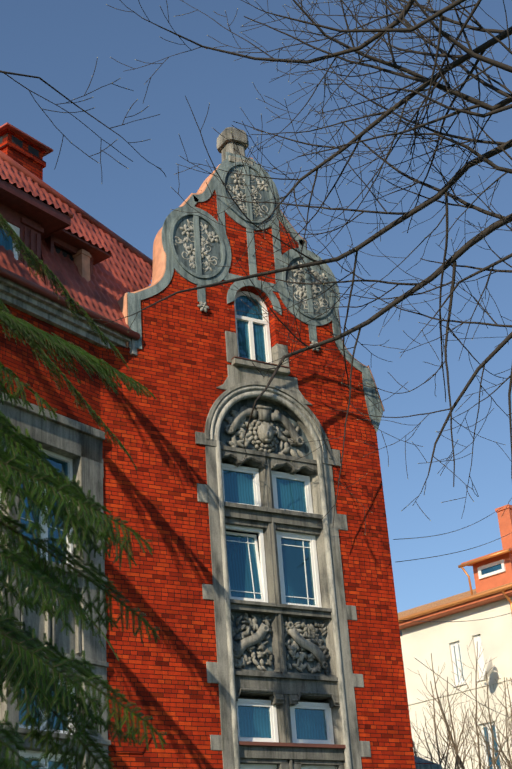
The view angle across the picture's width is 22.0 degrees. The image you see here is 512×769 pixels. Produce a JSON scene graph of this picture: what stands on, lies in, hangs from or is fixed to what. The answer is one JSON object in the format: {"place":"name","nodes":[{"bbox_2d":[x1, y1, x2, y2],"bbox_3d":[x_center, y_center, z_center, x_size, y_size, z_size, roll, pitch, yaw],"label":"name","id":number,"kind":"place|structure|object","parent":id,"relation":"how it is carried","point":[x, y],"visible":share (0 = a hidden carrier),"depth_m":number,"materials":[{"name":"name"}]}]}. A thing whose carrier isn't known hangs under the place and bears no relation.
{"place":"outdoors","nodes":[
{"label":"outdoors","id":0,"kind":"place"},
{"bbox_2d":[0,303,100,429],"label":"brick wing wall","id":1,"kind":"structure","parent":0,"point":[20,361],"depth_m":23.04,"materials":[{"name":"red brick"}]},
{"bbox_2d":[0,276,136,355],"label":"wing cornice","id":2,"kind":"structure","parent":1,"relation":"attached to","point":[32,303],"depth_m":23.43,"materials":[{"name":"grey stone"}]},
{"bbox_2d":[0,266,139,340],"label":"wing gutter","id":3,"kind":"object","parent":2,"relation":"attached to","point":[40,290],"visible":0.89,"depth_m":23.27,"materials":[{"name":"metal"}]},
{"bbox_2d":[0,157,152,328],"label":"wing roof tiles","id":4,"kind":"object","parent":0,"point":[118,274],"visible":0.5,"depth_m":25.84,"materials":[{"name":"red tile"}]},
{"bbox_2d":[0,150,152,266],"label":"roof ridge","id":5,"kind":"structure","parent":4,"relation":"on","point":[63,199],"depth_m":27.33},
{"bbox_2d":[44,229,110,275],"bbox_3d":[-3.582,-2.290,25.115,0.766,0.800,1.586,-21,-30,32],"label":"dormer","id":6,"kind":"object","parent":4,"relation":"on","point":[67,241],"depth_m":25.09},
{"bbox_2d":[64,229,112,254],"bbox_3d":[-3.723,-2.841,25.451,1.102,0.524,1.680,-21,-30,32],"label":"roof tile edge","id":7,"kind":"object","parent":6,"relation":"on","point":[90,242],"depth_m":25.27,"materials":[{"name":"red tile"}]},
{"bbox_2d":[72,249,90,281],"bbox_3d":[-3.329,-2.209,25.175,0.260,0.730,0.260,-21,-30,32],"label":"post","id":8,"kind":"object","parent":4,"relation":"on","point":[81,257],"visible":0.75,"depth_m":25.14,"materials":[{"name":"beige stone"}]},
{"bbox_2d":[0,214,166,768],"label":"spruce","id":9,"kind":"object","parent":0,"point":[5,624],"depth_m":8.19,"materials":[{"name":"green plant"}]},
{"bbox_2d":[0,0,511,529],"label":"bare tree branches","id":10,"kind":"object","parent":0,"point":[458,94],"visible":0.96,"depth_m":25.38,"materials":[{"name":"brown plant"}]},
{"bbox_2d":[0,0,511,612],"label":"sky","id":11,"kind":"structure","parent":0,"point":[60,43],"materials":[{"name":"blue"}]},
{"bbox_2d":[400,630,441,768],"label":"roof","id":12,"kind":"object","parent":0,"point":[425,766],"visible":0.19,"depth_m":26.74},
{"bbox_2d":[393,508,510,717],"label":"overhead cables","id":13,"kind":"object","parent":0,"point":[452,621],"visible":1,"depth_m":31.99,"materials":[{"name":"black plastic"}]},
{"bbox_2d":[495,504,511,548],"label":"neighbour chimney","id":14,"kind":"object","parent":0,"point":[505,523],"visible":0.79,"depth_m":49.44,"materials":[{"name":"orange paint"}]},
{"bbox_3d":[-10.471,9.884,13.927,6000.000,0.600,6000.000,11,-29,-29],"label":"ground","id":15,"kind":"structure","parent":0,"visible":0},
{"bbox_2d":[99,190,415,768],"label":"brick wall","id":16,"kind":"structure","parent":15,"relation":"on","point":[177,365],"depth_m":24.38,"materials":[{"name":"red brick"}]},
{"bbox_2d":[117,158,384,411],"bbox_3d":[-0.185,-2.318,27.354,5.914,5.541,0.542,11,-29,-29],"label":"gable coping","id":17,"kind":"object","parent":16,"relation":"attached to","point":[159,262],"visible":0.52,"depth_m":26.36,"materials":[{"name":"paint"}]},
{"bbox_2d":[217,127,252,164],"bbox_3d":[-0.497,-5.080,28.564,0.600,1.080,0.600,11,-29,-29],"label":"finial","id":18,"kind":"object","parent":17,"relation":"on","point":[224,145],"visible":0.67,"depth_m":28.39,"materials":[{"name":"grey stone"}]},
{"bbox_2d":[174,169,329,315],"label":"oval medallions","id":19,"kind":"object","parent":16,"relation":"attached to","point":[214,251],"depth_m":27.48,"materials":[{"name":"stone"}]},
{"bbox_2d":[174,170,328,351],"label":"gable carvings","id":20,"kind":"object","parent":19,"relation":"attached to","point":[202,306],"visible":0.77,"depth_m":27.53,"materials":[{"name":"grey stone"}]},
{"bbox_2d":[127,152,382,431],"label":"gable render bands","id":21,"kind":"object","parent":16,"relation":"attached to","point":[173,219],"visible":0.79,"depth_m":27.26,"materials":[{"name":"grey stone"}]},
{"bbox_2d":[197,449,370,757],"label":"stone blocks","id":22,"kind":"structure","parent":16,"relation":"attached to","point":[212,667],"depth_m":23.85,"materials":[{"name":"grey stone"}]},
{"bbox_2d":[195,381,361,768],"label":"outer arch surround","id":23,"kind":"object","parent":15,"relation":"on","point":[210,444],"visible":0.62,"depth_m":24.49,"materials":[{"name":"grey stone"}]},
{"bbox_2d":[226,529,260,565],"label":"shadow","id":24,"kind":"object","parent":23,"relation":"attached to","point":[227,530],"depth_m":24.93,"materials":[{"name":"black"}]},
{"bbox_2d":[217,331,312,405],"bbox_3d":[0.096,-0.307,26.267,2.237,1.310,0.440,11,-29,-29],"label":"stone window base","id":25,"kind":"object","parent":23,"relation":"attached to","point":[239,370],"visible":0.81,"depth_m":26.05,"materials":[{"name":"grey stone"}]},
{"bbox_2d":[231,356,290,367],"bbox_3d":[0.041,-0.366,26.209,1.300,0.015,0.400,11,-29,-29],"label":"window sill","id":26,"kind":"structure","parent":25,"relation":"on","point":[259,361],"depth_m":26.00,"materials":[{"name":"grey stone"}]},
{"bbox_2d":[219,399,329,674],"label":"relief carvings","id":27,"kind":"object","parent":23,"relation":"attached to","point":[265,428],"visible":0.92,"depth_m":24.42,"materials":[{"name":"stone"}]},
{"bbox_2d":[210,386,351,768],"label":"bay roll mouldings","id":28,"kind":"object","parent":23,"relation":"attached to","point":[328,554],"visible":0.85,"depth_m":24.63,"materials":[{"name":"grey stone"}]},
{"bbox_2d":[220,445,344,768],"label":"window mullions","id":29,"kind":"object","parent":23,"relation":"attached to","point":[281,688],"visible":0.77,"depth_m":24.06,"materials":[{"name":"grey stone"}]},
{"bbox_2d":[239,741,345,748],"bbox_3d":[0.573,6.382,23.199,2.330,0.060,0.330,11,-29,-29],"label":"window sill","id":30,"kind":"structure","parent":23,"relation":"attached to","point":[279,744],"depth_m":23.05,"materials":[{"name":"stone"}]},
{"bbox_2d":[400,597,511,768],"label":"neighbour house walls","id":31,"kind":"structure","parent":15,"relation":"on","point":[422,642],"depth_m":46.07,"materials":[{"name":"beige paint"}]},
{"bbox_2d":[398,582,511,617],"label":"neighbour house roof","id":32,"kind":"structure","parent":31,"relation":"on","point":[435,603],"depth_m":50.45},
{"bbox_2d":[461,548,511,592],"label":"dormer","id":33,"kind":"object","parent":32,"relation":"on","point":[494,581],"visible":0.58,"depth_m":47.52,"materials":[{"name":"orange paint"}]},
{"bbox_2d":[458,549,509,594],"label":"neighbour dormer gutter","id":34,"kind":"object","parent":33,"relation":"attached to","point":[461,566],"visible":0.9,"depth_m":47.72,"materials":[{"name":"orange metal"}]},
{"bbox_2d":[399,588,511,629],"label":"neighbour fascia","id":35,"kind":"structure","parent":31,"relation":"attached to","point":[478,602],"depth_m":46.45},
{"bbox_2d":[398,583,511,622],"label":"gutter","id":36,"kind":"object","parent":35,"relation":"attached to","point":[460,601],"visible":0.47,"depth_m":46.20,"materials":[{"name":"orange metal"}]},
{"bbox_2d":[408,676,511,704],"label":"wall ledge","id":37,"kind":"object","parent":31,"relation":"attached to","point":[457,691],"visible":0.22,"depth_m":45.73,"materials":[{"name":"beige paint"}]},
{"bbox_2d":[452,678,487,686],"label":"window sills","id":38,"kind":"structure","parent":31,"relation":"attached to","point":[481,679],"depth_m":45.76,"materials":[{"name":"beige stone"}]},
{"bbox_2d":[477,657,501,683],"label":"satellite dish","id":39,"kind":"object","parent":31,"relation":"attached to","point":[489,667],"visible":0.79,"depth_m":44.44,"materials":[{"name":"white paint"}]},
{"bbox_2d":[501,591,511,613],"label":"neighbour downpipe","id":40,"kind":"object","parent":31,"relation":"attached to","point":[507,598],"visible":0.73,"depth_m":45.04,"materials":[{"name":"orange metal"}]},
{"bbox_2d":[407,638,511,768],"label":"shrub branches","id":41,"kind":"object","parent":15,"relation":"on","point":[458,761],"visible":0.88,"depth_m":38.98,"materials":[{"name":"brown plant"}]},
{"bbox_3d":[-8.487,-4.408,24.359,7.073,6.716,14.968,-21,-30,32],"label":"wing","id":42,"kind":"object","parent":15,"relation":"on","visible":0},
{"bbox_2d":[0,128,45,180],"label":"chimney","id":43,"kind":"object","parent":42,"relation":"on","point":[29,161],"visible":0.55,"depth_m":27.43,"materials":[{"name":"red brick"}]},
{"bbox_2d":[0,135,38,157],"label":"chimney openings","id":44,"kind":"object","parent":43,"relation":"in","point":[19,143],"visible":0.23,"depth_m":27.49,"materials":[{"name":"black"}]},
{"bbox_2d":[0,122,52,156],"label":"chimney cap tiles","id":45,"kind":"object","parent":43,"relation":"on","point":[47,149],"visible":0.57,"depth_m":27.53,"materials":[{"name":"red tile"}]},
{"bbox_2d":[0,179,70,285],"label":"dormer wood","id":46,"kind":"object","parent":42,"relation":"on","point":[36,221],"visible":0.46,"depth_m":23.62,"materials":[{"name":"brown wood"}]},
{"bbox_2d":[0,175,68,214],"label":"dormer roof","id":47,"kind":"structure","parent":46,"relation":"on","point":[35,196],"depth_m":23.57,"materials":[{"name":"red tile"}]},
{"bbox_2d":[60,209,73,218],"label":"dormer roof caps","id":48,"kind":"object","parent":47,"relation":"on","point":[71,215],"visible":0.23,"depth_m":24.18,"materials":[{"name":"red tile"}]},
{"bbox_2d":[0,391,110,768],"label":"window surround","id":49,"kind":"object","parent":42,"relation":"attached to","point":[79,444],"visible":0.38,"depth_m":21.84,"materials":[{"name":"grey stone"}]},
{"bbox_2d":[102,459,107,717],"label":"quoin blocks","id":50,"kind":"structure","parent":49,"relation":"attached to","point":[104,541],"depth_m":23.28,"materials":[{"name":"grey stone"}]},
{"bbox_2d":[0,221,505,768],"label":"window frames","id":51,"kind":"structure","parent":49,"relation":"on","point":[280,535],"depth_m":24.81,"materials":[{"name":"white wood"}]},
{"bbox_2d":[0,226,501,768],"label":"window glass","id":52,"kind":"object","parent":51,"relation":"in","point":[254,722],"visible":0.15,"depth_m":24.78,"materials":[{"name":"blue glass"}]},
{"bbox_2d":[108,691,150,753],"bbox_3d":[-2.114,5.563,21.663,0.840,1.000,0.035,11,-29,-29],"label":"brick patch","id":53,"kind":"object","parent":42,"relation":"attached to","point":[137,698],"visible":0.42,"depth_m":21.66,"materials":[{"name":"red brick"}]}
]}

